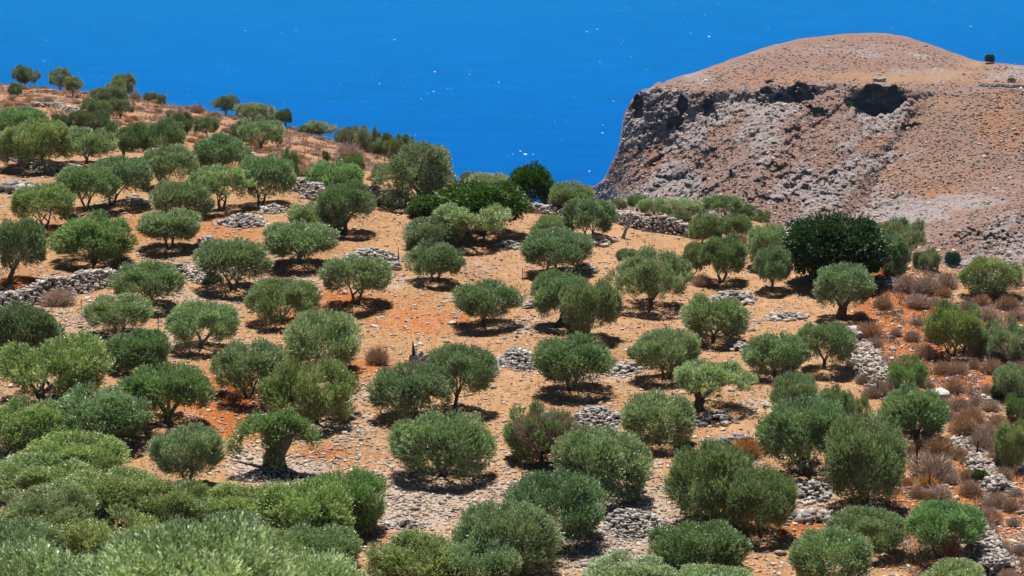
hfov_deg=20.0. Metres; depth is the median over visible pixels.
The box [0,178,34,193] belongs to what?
stone pile
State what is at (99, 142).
olive tree
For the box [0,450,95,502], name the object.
olive tree
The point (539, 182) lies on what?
broadleaf tree
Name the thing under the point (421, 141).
bush
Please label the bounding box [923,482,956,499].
dry shrub
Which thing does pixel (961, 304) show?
dry shrub
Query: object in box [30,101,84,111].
dry stone wall
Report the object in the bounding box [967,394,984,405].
dry shrub
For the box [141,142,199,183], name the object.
olive tree
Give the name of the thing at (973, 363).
dry shrub
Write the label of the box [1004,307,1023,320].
dry shrub
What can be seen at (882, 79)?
ruined hut
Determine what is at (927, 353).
dry shrub
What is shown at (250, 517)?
olive tree
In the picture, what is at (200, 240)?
stone pile
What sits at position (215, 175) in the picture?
olive tree
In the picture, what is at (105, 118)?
bush
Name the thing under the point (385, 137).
bush
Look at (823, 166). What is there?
scree
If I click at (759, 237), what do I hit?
olive tree
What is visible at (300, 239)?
olive tree
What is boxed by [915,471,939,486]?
dry shrub
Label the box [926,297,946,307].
dry shrub
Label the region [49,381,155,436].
olive tree
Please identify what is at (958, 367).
dry shrub
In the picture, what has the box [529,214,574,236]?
olive tree
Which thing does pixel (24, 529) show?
olive tree
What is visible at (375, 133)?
bush
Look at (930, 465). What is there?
dry shrub
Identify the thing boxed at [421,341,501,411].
olive tree
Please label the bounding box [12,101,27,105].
dry shrub
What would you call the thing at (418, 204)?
fig tree
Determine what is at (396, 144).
bush
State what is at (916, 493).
dry shrub
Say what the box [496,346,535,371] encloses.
stone pile
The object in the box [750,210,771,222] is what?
olive tree
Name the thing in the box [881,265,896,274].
dry shrub
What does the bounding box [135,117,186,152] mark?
olive tree
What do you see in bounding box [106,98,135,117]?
wild olive tree
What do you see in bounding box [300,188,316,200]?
stone pile
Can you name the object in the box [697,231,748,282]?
olive tree
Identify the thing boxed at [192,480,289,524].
olive tree
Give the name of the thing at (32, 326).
olive tree
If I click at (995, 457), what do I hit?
dry shrub
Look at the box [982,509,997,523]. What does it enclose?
dry shrub
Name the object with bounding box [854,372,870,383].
dry shrub
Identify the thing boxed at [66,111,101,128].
wild olive tree
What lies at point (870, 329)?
dry shrub
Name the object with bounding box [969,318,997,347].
wild olive tree
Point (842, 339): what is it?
olive tree
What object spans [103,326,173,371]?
olive tree
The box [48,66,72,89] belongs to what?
wild olive tree
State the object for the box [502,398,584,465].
half dead bush
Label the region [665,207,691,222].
olive tree
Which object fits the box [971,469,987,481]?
evergreen shrub
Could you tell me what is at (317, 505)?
olive tree
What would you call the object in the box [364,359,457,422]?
olive tree
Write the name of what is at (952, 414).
dry shrub
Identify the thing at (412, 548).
olive tree
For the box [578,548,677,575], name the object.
olive tree
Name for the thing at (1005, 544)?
dry shrub
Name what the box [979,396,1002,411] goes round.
dry shrub
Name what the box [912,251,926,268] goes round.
bush
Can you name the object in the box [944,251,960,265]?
bush
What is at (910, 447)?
dry shrub
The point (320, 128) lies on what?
wild olive tree
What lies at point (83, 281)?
dry stone wall
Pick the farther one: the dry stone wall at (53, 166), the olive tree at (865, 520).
the dry stone wall at (53, 166)
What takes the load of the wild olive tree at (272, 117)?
on the ground at (352, 239)
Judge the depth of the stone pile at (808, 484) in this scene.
151.17 m
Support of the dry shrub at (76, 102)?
on the ground at (352, 239)
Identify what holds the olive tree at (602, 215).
on the ground at (352, 239)
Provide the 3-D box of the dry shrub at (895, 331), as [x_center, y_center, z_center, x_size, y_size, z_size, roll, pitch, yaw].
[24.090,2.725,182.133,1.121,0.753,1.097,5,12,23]
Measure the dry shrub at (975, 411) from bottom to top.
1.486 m
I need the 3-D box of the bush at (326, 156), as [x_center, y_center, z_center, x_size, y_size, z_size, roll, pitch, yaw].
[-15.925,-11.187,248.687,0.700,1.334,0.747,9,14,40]
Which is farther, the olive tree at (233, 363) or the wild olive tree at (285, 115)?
the wild olive tree at (285, 115)
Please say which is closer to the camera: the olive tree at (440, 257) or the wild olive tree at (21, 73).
the olive tree at (440, 257)
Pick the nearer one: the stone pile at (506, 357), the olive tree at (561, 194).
the stone pile at (506, 357)
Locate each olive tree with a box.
[0,104,48,132]
[0,132,12,165]
[0,217,54,281]
[0,297,65,352]
[0,328,119,401]
[0,393,75,452]
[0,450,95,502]
[0,480,100,535]
[0,516,64,573]
[0,535,100,575]
[1,115,74,165]
[8,180,77,229]
[10,64,40,84]
[18,428,131,480]
[25,476,117,526]
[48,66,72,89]
[48,208,142,262]
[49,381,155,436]
[52,163,122,211]
[57,464,171,518]
[57,502,161,557]
[60,125,118,163]
[62,76,83,96]
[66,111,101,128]
[71,510,307,575]
[79,97,112,122]
[80,292,154,334]
[87,153,154,205]
[89,85,129,101]
[103,121,149,156]
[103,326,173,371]
[104,259,188,305]
[105,73,137,95]
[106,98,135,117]
[114,359,218,427]
[118,477,211,524]
[134,207,202,249]
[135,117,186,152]
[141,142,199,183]
[145,421,227,479]
[147,178,216,216]
[159,507,266,558]
[162,299,242,348]
[166,111,194,132]
[186,163,257,211]
[191,236,274,289]
[192,131,253,168]
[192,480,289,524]
[193,116,219,137]
[207,336,289,398]
[209,94,240,114]
[224,405,324,477]
[233,102,275,122]
[233,524,317,559]
[236,114,285,148]
[239,153,297,204]
[243,275,323,327]
[243,475,358,532]
[252,546,372,575]
[254,354,362,423]
[261,219,340,264]
[266,108,281,120]
[275,108,292,127]
[282,307,364,369]
[285,200,348,229]
[285,521,364,568]
[303,120,337,136]
[303,159,365,186]
[305,465,388,537]
[315,179,376,233]
[316,253,393,304]
[363,527,473,575]
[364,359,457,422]
[370,142,461,209]
[384,407,498,481]
[400,215,464,248]
[403,238,466,282]
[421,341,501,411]
[430,198,512,246]
[440,536,523,575]
[449,498,565,575]
[450,278,527,326]
[465,171,510,185]
[502,468,612,543]
[519,225,595,271]
[528,267,586,327]
[528,330,619,390]
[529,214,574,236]
[547,180,594,207]
[548,422,654,503]
[558,275,623,334]
[561,196,618,235]
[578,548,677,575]
[603,245,693,308]
[611,198,627,209]
[614,248,635,260]
[618,387,697,448]
[625,325,702,379]
[626,193,647,210]
[635,197,672,214]
[644,518,753,574]
[662,436,754,526]
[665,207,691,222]
[669,198,703,214]
[671,562,754,575]
[673,357,758,411]
[679,292,750,342]
[682,240,702,277]
[686,209,725,243]
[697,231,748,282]
[700,195,744,215]
[719,212,753,236]
[724,461,799,536]
[729,203,755,219]
[740,331,811,376]
[746,221,786,261]
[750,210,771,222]
[752,244,795,291]
[754,391,853,475]
[768,370,819,409]
[784,524,874,575]
[796,319,858,369]
[812,261,877,320]
[814,382,847,418]
[820,406,909,506]
[822,504,909,552]
[841,390,870,418]
[873,379,950,438]
[877,231,911,276]
[879,215,927,252]
[903,498,987,558]
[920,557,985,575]
[922,298,985,356]
[955,255,1023,295]
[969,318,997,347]
[982,316,1023,361]
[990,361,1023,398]
[993,418,1023,468]
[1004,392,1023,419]
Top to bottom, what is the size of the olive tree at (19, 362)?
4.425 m
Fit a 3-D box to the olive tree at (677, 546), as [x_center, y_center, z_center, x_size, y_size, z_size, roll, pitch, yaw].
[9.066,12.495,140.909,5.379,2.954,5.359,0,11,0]
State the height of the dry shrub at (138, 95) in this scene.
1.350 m
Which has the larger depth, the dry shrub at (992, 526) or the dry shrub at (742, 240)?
the dry shrub at (742, 240)
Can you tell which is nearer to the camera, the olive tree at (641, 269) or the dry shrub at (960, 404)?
the dry shrub at (960, 404)
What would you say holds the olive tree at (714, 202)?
on the ground at (352, 239)
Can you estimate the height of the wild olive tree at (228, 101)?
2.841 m
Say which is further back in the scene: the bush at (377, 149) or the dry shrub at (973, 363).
the bush at (377, 149)
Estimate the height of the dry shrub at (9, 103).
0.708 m
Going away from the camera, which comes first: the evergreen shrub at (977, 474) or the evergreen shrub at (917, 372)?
the evergreen shrub at (977, 474)
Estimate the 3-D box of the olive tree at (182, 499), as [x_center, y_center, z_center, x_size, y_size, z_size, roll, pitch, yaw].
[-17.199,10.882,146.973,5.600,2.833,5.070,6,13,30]
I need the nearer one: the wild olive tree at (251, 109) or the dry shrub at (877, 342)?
the dry shrub at (877, 342)
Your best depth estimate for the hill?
1313.44 m
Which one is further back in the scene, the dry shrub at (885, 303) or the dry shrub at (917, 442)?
the dry shrub at (885, 303)
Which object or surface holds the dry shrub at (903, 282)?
on the ground at (352, 239)
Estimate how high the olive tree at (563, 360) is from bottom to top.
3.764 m
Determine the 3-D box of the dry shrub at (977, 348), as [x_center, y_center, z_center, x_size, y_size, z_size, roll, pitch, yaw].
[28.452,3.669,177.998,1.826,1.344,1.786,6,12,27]
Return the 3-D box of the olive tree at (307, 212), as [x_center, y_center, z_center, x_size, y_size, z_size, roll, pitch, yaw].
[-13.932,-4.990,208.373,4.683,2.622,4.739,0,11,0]
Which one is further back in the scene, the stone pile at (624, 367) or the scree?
the scree
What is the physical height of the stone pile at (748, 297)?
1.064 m
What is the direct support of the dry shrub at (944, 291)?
on the ground at (352, 239)
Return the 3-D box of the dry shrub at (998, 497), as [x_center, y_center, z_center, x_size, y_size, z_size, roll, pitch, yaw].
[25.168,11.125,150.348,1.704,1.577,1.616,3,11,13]
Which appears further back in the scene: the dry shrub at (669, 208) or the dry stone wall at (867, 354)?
the dry shrub at (669, 208)
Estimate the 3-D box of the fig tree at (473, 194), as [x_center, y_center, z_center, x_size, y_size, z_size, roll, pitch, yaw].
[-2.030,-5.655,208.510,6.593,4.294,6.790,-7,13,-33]
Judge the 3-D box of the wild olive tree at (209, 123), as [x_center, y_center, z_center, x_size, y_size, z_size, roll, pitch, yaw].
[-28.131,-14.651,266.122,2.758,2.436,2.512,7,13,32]
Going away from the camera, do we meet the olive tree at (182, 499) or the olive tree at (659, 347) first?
the olive tree at (182, 499)
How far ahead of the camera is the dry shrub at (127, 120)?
279.44 m
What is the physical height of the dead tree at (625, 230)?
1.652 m
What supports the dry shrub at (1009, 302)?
on the ground at (352, 239)
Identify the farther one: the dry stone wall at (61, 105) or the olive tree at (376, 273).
the dry stone wall at (61, 105)
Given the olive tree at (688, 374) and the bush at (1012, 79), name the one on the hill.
the bush at (1012, 79)
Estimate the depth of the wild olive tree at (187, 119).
260.41 m
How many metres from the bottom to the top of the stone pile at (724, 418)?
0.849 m
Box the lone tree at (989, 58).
[984,54,994,62]
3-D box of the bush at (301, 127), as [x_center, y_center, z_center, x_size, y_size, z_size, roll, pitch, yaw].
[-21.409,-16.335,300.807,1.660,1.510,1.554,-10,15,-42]
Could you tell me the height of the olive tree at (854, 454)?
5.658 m
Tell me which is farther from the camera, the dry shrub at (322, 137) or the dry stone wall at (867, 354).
the dry shrub at (322, 137)
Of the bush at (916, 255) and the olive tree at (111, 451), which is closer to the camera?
the olive tree at (111, 451)
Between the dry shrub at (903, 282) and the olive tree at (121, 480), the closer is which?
the olive tree at (121, 480)
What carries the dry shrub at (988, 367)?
on the ground at (352, 239)
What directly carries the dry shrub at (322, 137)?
on the ground at (352, 239)
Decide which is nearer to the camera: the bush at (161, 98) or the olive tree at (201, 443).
the olive tree at (201, 443)
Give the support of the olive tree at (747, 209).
on the ground at (352, 239)
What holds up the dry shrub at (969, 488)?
on the ground at (352, 239)
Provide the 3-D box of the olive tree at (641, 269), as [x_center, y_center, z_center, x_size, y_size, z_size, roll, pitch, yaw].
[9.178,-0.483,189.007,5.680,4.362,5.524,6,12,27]
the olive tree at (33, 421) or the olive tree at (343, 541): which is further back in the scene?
the olive tree at (33, 421)
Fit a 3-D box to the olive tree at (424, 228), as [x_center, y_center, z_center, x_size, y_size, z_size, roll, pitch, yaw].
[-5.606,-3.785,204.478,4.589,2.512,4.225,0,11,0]
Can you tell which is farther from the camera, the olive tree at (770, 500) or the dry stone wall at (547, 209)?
the dry stone wall at (547, 209)
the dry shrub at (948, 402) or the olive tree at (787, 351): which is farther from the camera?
the olive tree at (787, 351)
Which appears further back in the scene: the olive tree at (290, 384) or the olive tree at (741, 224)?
the olive tree at (741, 224)
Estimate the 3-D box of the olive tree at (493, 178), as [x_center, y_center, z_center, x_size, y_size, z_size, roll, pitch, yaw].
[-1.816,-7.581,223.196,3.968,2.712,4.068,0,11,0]
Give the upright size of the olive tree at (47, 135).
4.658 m
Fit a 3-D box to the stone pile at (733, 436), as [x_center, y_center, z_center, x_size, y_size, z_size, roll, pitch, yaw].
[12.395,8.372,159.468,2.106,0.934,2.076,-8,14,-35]
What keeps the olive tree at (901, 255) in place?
on the ground at (352, 239)
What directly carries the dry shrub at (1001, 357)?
on the ground at (352, 239)
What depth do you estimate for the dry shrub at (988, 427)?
161.28 m
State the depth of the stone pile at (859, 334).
180.97 m
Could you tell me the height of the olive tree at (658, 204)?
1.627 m
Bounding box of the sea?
[0,0,1023,204]
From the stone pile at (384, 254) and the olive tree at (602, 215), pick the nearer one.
the stone pile at (384, 254)
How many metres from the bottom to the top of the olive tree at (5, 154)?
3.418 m
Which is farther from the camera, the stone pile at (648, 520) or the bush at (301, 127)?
the bush at (301, 127)
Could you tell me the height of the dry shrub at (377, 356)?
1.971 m
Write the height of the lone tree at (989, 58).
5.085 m
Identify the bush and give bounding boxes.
[7,82,22,95]
[51,112,70,126]
[92,113,110,130]
[142,92,157,101]
[156,93,167,104]
[227,121,246,143]
[280,147,301,176]
[296,125,311,133]
[322,150,329,160]
[333,125,359,144]
[339,152,365,168]
[351,125,382,153]
[370,125,381,152]
[370,132,391,154]
[381,132,391,155]
[383,133,414,158]
[409,139,424,162]
[459,170,475,183]
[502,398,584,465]
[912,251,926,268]
[917,247,941,272]
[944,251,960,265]
[1007,78,1016,81]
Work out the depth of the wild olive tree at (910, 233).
202.96 m
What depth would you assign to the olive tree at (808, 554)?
137.39 m
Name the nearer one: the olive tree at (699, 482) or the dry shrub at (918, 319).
the olive tree at (699, 482)
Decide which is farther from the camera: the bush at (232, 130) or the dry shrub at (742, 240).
the bush at (232, 130)
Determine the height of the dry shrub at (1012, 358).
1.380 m
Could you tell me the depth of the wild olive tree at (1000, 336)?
176.41 m
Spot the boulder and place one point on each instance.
(941, 390)
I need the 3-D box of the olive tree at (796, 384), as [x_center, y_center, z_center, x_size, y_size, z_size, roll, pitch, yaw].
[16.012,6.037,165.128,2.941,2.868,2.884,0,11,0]
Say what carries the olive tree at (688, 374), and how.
on the ground at (352, 239)
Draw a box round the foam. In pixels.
[18,0,1007,171]
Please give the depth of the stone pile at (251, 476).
154.21 m
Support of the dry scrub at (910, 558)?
on the ground at (352, 239)
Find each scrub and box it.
[0,82,1023,575]
[594,36,1023,282]
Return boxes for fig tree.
[404,190,447,217]
[427,178,534,234]
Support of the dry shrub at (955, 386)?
on the ground at (352, 239)
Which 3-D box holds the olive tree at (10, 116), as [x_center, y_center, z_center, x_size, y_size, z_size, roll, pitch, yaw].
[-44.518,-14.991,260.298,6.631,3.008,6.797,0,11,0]
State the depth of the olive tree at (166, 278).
187.09 m
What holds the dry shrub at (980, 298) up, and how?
on the ground at (352, 239)
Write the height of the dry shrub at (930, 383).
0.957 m
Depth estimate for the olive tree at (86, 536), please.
141.32 m
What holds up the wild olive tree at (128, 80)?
on the ground at (352, 239)
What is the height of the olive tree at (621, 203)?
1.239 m
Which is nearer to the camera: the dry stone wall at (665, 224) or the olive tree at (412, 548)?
the olive tree at (412, 548)
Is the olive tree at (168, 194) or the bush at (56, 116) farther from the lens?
the bush at (56, 116)
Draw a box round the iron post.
[915,444,917,471]
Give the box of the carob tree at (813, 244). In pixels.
[780,209,893,284]
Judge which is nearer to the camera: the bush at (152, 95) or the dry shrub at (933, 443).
the dry shrub at (933, 443)
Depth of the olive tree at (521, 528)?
138.73 m
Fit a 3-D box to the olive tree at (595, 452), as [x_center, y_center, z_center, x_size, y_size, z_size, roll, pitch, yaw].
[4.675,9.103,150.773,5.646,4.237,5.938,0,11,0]
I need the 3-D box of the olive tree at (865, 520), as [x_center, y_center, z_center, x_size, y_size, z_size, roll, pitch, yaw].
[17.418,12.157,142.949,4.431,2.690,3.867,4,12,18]
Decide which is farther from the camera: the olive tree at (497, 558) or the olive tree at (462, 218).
the olive tree at (462, 218)
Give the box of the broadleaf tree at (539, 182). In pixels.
[507,160,556,204]
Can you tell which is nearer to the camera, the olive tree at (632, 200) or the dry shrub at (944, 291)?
the dry shrub at (944, 291)
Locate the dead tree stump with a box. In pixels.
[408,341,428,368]
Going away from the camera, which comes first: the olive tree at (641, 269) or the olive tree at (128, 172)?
the olive tree at (641, 269)
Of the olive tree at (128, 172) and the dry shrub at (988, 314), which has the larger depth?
the olive tree at (128, 172)
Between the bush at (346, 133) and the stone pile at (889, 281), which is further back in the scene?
the bush at (346, 133)
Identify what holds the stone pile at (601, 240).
on the ground at (352, 239)
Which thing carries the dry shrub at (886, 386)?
on the ground at (352, 239)
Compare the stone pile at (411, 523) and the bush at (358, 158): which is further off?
the bush at (358, 158)
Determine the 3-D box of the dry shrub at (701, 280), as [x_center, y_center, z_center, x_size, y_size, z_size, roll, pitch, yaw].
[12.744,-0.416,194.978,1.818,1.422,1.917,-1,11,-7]
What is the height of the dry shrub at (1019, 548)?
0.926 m
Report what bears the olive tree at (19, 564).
on the ground at (352, 239)
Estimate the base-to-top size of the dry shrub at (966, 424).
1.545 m
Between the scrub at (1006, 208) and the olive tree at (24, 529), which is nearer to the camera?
the olive tree at (24, 529)
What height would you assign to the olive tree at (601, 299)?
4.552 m
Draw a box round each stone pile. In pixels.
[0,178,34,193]
[124,195,149,205]
[192,235,216,246]
[212,213,270,228]
[233,467,312,482]
[259,203,288,213]
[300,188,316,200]
[343,247,409,263]
[390,261,401,270]
[390,518,424,529]
[492,240,522,249]
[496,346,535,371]
[521,299,536,308]
[563,262,599,274]
[569,405,622,429]
[590,232,619,246]
[597,508,668,541]
[604,361,648,376]
[693,410,740,427]
[708,290,755,305]
[715,432,751,444]
[721,340,749,351]
[766,310,809,321]
[788,507,837,524]
[789,478,833,505]
[846,325,866,341]
[874,275,895,287]
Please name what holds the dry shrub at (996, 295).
on the ground at (352, 239)
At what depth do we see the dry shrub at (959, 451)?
157.68 m
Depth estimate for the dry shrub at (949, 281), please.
193.43 m
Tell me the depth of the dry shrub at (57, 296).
188.23 m
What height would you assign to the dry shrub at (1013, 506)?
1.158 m
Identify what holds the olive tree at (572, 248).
on the ground at (352, 239)
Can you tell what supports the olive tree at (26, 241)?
on the ground at (352, 239)
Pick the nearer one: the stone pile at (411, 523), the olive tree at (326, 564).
the olive tree at (326, 564)
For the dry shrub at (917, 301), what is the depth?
188.55 m
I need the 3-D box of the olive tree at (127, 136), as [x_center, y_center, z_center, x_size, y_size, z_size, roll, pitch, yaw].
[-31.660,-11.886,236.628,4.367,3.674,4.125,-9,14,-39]
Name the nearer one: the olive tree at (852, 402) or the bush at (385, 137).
the olive tree at (852, 402)
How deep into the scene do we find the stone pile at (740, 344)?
178.43 m
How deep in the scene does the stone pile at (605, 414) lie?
162.83 m
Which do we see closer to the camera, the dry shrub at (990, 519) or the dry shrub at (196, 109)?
the dry shrub at (990, 519)
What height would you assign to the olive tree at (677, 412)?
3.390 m
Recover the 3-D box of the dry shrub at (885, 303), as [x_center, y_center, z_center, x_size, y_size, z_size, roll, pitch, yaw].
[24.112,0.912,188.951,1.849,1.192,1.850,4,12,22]
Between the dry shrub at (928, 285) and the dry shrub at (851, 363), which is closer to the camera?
the dry shrub at (851, 363)
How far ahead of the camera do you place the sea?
3166.87 m
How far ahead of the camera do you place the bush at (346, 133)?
290.97 m
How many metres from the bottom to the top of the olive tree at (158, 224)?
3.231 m
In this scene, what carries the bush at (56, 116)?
on the ground at (352, 239)
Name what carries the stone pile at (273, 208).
on the ground at (352, 239)
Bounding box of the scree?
[593,38,1023,281]
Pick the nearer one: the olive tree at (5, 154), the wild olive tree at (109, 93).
the olive tree at (5, 154)
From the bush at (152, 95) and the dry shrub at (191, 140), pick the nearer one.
the dry shrub at (191, 140)
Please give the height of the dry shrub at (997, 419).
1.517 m
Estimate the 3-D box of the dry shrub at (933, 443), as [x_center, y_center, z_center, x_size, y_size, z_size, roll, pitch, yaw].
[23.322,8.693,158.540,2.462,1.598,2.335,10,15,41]
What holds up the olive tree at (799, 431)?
on the ground at (352, 239)
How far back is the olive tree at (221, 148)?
229.74 m
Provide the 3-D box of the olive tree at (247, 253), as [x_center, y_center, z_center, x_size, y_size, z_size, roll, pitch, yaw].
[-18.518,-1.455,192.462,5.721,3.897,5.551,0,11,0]
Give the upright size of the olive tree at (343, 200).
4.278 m
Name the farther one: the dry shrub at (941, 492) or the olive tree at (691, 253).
the olive tree at (691, 253)
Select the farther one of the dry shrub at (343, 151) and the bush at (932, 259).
the dry shrub at (343, 151)
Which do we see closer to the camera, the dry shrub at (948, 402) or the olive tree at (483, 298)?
the dry shrub at (948, 402)
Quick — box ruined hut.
[872,77,885,81]
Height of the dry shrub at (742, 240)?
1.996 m
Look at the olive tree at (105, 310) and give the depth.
179.82 m
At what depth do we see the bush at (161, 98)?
321.19 m
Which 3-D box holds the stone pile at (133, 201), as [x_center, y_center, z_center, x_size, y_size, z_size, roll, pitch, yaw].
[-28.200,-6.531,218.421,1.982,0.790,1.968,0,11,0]
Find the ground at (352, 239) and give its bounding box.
[0,85,1023,575]
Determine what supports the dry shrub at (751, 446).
on the ground at (352, 239)
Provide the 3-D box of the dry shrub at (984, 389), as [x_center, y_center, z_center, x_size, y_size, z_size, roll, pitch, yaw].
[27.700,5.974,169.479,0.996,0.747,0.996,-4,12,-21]
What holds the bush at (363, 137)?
on the ground at (352, 239)
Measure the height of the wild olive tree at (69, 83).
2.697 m
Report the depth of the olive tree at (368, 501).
144.92 m
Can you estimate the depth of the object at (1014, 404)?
164.24 m
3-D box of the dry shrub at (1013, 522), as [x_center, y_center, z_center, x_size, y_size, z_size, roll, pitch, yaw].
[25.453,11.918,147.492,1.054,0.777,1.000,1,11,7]
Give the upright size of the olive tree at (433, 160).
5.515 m
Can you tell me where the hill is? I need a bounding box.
[592,33,1023,283]
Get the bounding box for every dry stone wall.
[0,268,123,308]
[2,152,82,172]
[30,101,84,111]
[174,262,223,284]
[289,177,408,207]
[522,202,563,216]
[615,209,693,238]
[846,341,909,395]
[921,436,1017,492]
[954,525,1021,575]
[979,83,1023,87]
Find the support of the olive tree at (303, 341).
on the ground at (352, 239)
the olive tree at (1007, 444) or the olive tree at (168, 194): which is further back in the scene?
the olive tree at (168, 194)
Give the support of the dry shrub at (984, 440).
on the ground at (352, 239)
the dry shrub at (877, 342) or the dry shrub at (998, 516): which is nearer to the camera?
the dry shrub at (998, 516)
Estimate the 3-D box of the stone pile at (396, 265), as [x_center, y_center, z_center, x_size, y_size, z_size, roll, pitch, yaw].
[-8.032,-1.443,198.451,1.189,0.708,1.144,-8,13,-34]
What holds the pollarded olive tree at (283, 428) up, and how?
on the ground at (352, 239)
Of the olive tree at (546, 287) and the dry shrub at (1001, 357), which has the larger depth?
the olive tree at (546, 287)
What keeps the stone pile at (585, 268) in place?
on the ground at (352, 239)
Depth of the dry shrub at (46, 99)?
308.12 m
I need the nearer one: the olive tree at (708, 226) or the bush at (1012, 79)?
the olive tree at (708, 226)
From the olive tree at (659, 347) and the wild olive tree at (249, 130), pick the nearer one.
the olive tree at (659, 347)
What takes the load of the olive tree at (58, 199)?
on the ground at (352, 239)
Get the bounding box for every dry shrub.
[1,101,14,105]
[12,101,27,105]
[38,285,78,306]
[41,96,54,101]
[70,100,81,104]
[123,118,134,122]
[129,92,142,99]
[134,105,146,109]
[185,138,196,142]
[188,103,205,112]
[262,146,273,151]
[292,163,309,176]
[315,135,326,140]
[333,140,366,158]
[362,345,390,364]
[650,198,677,212]
[691,274,712,285]
[731,429,764,457]
[737,234,748,244]
[843,358,858,368]
[849,310,868,319]
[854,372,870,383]
[857,318,887,338]
[860,385,885,397]
[866,336,884,346]
[871,295,894,309]
[872,375,898,397]
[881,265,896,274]
[888,326,904,335]
[892,273,917,292]
[901,291,931,308]
[902,476,912,485]
[903,330,922,341]
[904,437,918,452]
[905,274,942,294]
[907,486,926,499]
[909,448,958,479]
[910,317,923,324]
[911,340,938,359]
[912,439,924,448]
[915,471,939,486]
[918,434,956,455]
[921,491,934,499]
[923,378,934,387]
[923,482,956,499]
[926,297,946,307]
[928,306,937,314]
[931,359,953,374]
[935,284,953,295]
[936,271,959,287]
[936,471,962,484]
[939,376,966,393]
[939,398,955,409]
[945,405,957,419]
[946,412,980,433]
[948,358,970,374]
[949,396,970,410]
[949,447,969,458]
[954,403,987,421]
[954,477,983,497]
[956,297,978,312]
[958,456,969,463]
[958,468,973,479]
[962,341,986,354]
[962,427,993,451]
[967,357,980,368]
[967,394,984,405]
[971,293,991,305]
[972,422,997,437]
[975,304,1003,320]
[977,356,1004,373]
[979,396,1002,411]
[979,497,995,507]
[980,385,990,393]
[982,290,1010,298]
[982,506,997,513]
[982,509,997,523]
[984,450,1004,463]
[985,488,1010,506]
[986,350,1009,362]
[986,509,1004,523]
[987,413,1009,426]
[988,522,1000,534]
[991,464,1014,479]
[995,293,1022,309]
[996,541,1012,553]
[996,566,1021,575]
[1000,498,1022,511]
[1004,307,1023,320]
[1004,349,1021,361]
[1005,516,1020,526]
[1007,486,1023,496]
[1009,541,1023,555]
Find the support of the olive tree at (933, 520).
on the ground at (352, 239)
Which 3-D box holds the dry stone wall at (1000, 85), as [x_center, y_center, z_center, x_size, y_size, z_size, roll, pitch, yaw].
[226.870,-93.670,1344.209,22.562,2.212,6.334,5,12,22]
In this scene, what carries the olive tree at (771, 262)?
on the ground at (352, 239)
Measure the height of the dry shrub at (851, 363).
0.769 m
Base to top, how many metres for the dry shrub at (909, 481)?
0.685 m
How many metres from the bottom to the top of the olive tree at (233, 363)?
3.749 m
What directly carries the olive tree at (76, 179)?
on the ground at (352, 239)
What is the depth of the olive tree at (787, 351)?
171.04 m
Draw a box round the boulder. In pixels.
[935,388,949,396]
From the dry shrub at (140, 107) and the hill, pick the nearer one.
the dry shrub at (140, 107)
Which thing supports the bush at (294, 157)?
on the ground at (352, 239)
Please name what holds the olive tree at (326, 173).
on the ground at (352, 239)
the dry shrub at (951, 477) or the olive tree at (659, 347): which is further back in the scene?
the olive tree at (659, 347)
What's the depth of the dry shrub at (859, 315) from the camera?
186.09 m
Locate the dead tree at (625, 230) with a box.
[621,218,630,238]
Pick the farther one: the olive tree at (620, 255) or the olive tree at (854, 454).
the olive tree at (620, 255)
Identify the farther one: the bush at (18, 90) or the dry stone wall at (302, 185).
the bush at (18, 90)
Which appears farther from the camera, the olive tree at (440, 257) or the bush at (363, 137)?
the bush at (363, 137)
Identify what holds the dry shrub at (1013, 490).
on the ground at (352, 239)
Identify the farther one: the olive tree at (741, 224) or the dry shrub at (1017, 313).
the olive tree at (741, 224)
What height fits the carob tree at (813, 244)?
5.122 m
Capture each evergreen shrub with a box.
[886,353,928,392]
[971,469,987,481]
[989,386,1003,399]
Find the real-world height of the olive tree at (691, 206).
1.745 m
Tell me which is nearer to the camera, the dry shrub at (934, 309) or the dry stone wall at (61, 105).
the dry shrub at (934, 309)
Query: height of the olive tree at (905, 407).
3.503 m
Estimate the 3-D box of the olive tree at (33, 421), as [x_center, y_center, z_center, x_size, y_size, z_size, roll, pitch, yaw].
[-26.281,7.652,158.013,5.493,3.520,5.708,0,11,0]
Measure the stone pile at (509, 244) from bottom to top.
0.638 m
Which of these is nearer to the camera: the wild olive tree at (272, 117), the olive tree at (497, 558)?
the olive tree at (497, 558)
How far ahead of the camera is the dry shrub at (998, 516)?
147.56 m
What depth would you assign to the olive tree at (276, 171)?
216.30 m
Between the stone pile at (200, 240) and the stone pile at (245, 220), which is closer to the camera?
the stone pile at (200, 240)
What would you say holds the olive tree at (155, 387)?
on the ground at (352, 239)
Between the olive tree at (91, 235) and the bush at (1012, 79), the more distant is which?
the bush at (1012, 79)
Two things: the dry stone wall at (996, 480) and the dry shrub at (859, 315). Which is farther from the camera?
the dry shrub at (859, 315)
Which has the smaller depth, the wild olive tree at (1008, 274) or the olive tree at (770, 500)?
the olive tree at (770, 500)
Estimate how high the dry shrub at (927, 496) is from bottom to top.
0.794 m
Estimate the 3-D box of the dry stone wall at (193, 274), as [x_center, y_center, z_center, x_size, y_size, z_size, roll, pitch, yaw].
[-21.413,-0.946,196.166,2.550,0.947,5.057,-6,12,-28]
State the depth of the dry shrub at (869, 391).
168.27 m

